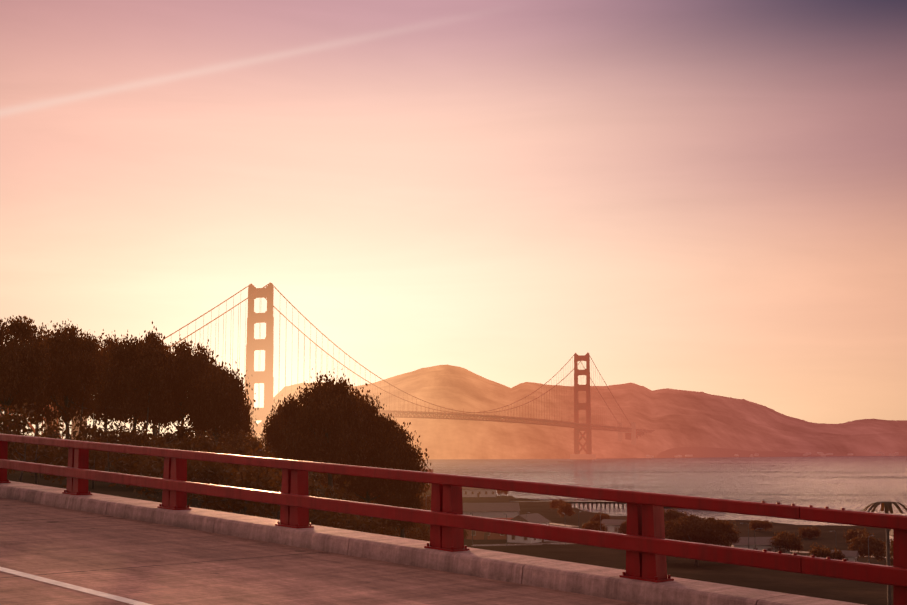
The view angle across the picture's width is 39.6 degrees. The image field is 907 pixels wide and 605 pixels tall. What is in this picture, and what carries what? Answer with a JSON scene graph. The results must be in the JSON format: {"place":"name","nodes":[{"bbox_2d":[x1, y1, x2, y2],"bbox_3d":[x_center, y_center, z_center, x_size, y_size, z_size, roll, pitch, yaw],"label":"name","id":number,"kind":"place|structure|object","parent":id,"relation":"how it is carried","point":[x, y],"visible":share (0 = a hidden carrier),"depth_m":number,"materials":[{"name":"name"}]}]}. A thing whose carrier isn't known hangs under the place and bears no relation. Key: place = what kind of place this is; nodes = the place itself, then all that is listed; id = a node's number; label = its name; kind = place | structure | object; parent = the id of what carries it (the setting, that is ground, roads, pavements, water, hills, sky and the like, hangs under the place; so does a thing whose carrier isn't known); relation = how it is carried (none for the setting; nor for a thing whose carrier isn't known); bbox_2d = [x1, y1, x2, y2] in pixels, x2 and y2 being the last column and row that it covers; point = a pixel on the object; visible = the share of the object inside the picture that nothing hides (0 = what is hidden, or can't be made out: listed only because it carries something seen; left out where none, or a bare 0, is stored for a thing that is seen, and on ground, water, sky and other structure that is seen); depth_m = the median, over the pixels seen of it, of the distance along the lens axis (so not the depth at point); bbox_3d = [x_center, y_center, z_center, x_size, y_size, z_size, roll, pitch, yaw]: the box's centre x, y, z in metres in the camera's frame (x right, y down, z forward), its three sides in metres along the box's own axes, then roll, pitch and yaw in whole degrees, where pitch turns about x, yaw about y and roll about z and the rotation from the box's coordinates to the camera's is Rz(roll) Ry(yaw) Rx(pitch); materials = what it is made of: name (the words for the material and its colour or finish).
{"place":"outdoors","nodes":[
{"label":"outdoors","id":0,"kind":"place"},
{"bbox_2d":[0,497,643,604],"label":"road","id":1,"kind":"structure","parent":0,"point":[149,562],"depth_m":12.38,"materials":[{"name":"grey asphalt"}]},
{"bbox_2d":[0,567,151,604],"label":"road lane line","id":2,"kind":"object","parent":1,"relation":"on","point":[78,588],"visible":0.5,"depth_m":11.08,"materials":[{"name":"paint"}]},
{"bbox_2d":[0,481,863,604],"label":"kerb","id":3,"kind":"structure","parent":1,"relation":"on","point":[594,580],"depth_m":13.21,"materials":[{"name":"concrete"}]},
{"bbox_2d":[0,434,906,604],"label":"guard rail","id":4,"kind":"object","parent":3,"relation":"on","point":[645,544],"visible":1,"depth_m":12.68,"materials":[{"name":"metal"}]},
{"bbox_2d":[7,452,892,604],"bbox_3d":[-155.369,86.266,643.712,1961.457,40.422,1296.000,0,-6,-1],"label":"terrain","id":5,"kind":"structure","parent":0,"point":[850,591],"depth_m":293.84,"materials":[{"name":"green plant"}]},
{"bbox_2d":[0,315,906,604],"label":"trees","id":6,"kind":"object","parent":5,"relation":"on","point":[361,430],"depth_m":186.09,"materials":[{"name":"green plant"}]},
{"bbox_2d":[421,469,511,539],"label":"red building roofs","id":7,"kind":"structure","parent":5,"relation":"on","point":[479,535],"depth_m":377.38,"materials":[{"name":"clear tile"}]},
{"bbox_2d":[462,487,892,561],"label":"white buildings","id":8,"kind":"structure","parent":5,"relation":"on","point":[499,510],"depth_m":395.58,"materials":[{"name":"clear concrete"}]},
{"bbox_2d":[0,0,906,438],"label":"sky","id":9,"kind":"structure","parent":0,"point":[706,196],"materials":[{"name":"orange"}]},
{"bbox_2d":[471,540,573,545],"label":"path","id":10,"kind":"structure","parent":0,"point":[555,542],"depth_m":358.41,"materials":[{"name":"grey concrete"}]},
{"bbox_2d":[254,365,906,439],"bbox_3d":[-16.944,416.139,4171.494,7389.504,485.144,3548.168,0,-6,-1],"label":"mountain","id":11,"kind":"structure","parent":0,"point":[459,389],"depth_m":3963.54,"materials":[{"name":"brown soil"}]},
{"bbox_2d":[0,282,654,459],"bbox_3d":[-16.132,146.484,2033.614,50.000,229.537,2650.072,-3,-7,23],"label":"suspension bridge","id":12,"kind":"structure","parent":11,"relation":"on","point":[266,378],"depth_m":1790.16,"materials":[{"name":"metal"}]},
{"bbox_2d":[397,414,847,458],"bbox_3d":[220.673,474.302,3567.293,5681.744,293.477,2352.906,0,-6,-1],"label":"marin headlands terrain","id":13,"kind":"structure","parent":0,"point":[452,439],"depth_m":2892.21,"materials":[{"name":"brown soil"}]},
{"bbox_2d":[368,393,906,455],"bbox_3d":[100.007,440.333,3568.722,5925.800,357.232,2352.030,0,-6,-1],"label":"hills","id":14,"kind":"structure","parent":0,"point":[713,432],"depth_m":3416.95,"materials":[{"name":"brown soil"}]},
{"bbox_2d":[418,456,906,525],"bbox_3d":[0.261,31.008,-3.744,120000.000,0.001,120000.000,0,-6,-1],"label":"water","id":15,"kind":"structure","parent":0,"point":[857,483],"depth_m":1205.82,"materials":[{"name":"grey liquid"}]},
{"bbox_2d":[509,498,725,507],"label":"pier","id":16,"kind":"structure","parent":15,"relation":"in","point":[587,502],"depth_m":627.12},
{"bbox_2d":[564,447,863,458],"bbox_3d":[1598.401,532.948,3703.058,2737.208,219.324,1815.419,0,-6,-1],"label":"shoreline","id":17,"kind":"structure","parent":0,"point":[700,452],"depth_m":3142.67,"materials":[{"name":"brown soil"}]},
{"bbox_2d":[646,452,898,457],"bbox_3d":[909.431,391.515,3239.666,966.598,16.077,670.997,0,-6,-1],"label":"shore buildings","id":18,"kind":"structure","parent":17,"relation":"on","point":[822,454],"depth_m":3333.74,"materials":[{"name":"grey"}]},
{"bbox_2d":[549,523,892,558],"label":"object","id":19,"kind":"structure","parent":0,"point":[578,526],"depth_m":437.34,"materials":[{"name":"grey"}]}
]}

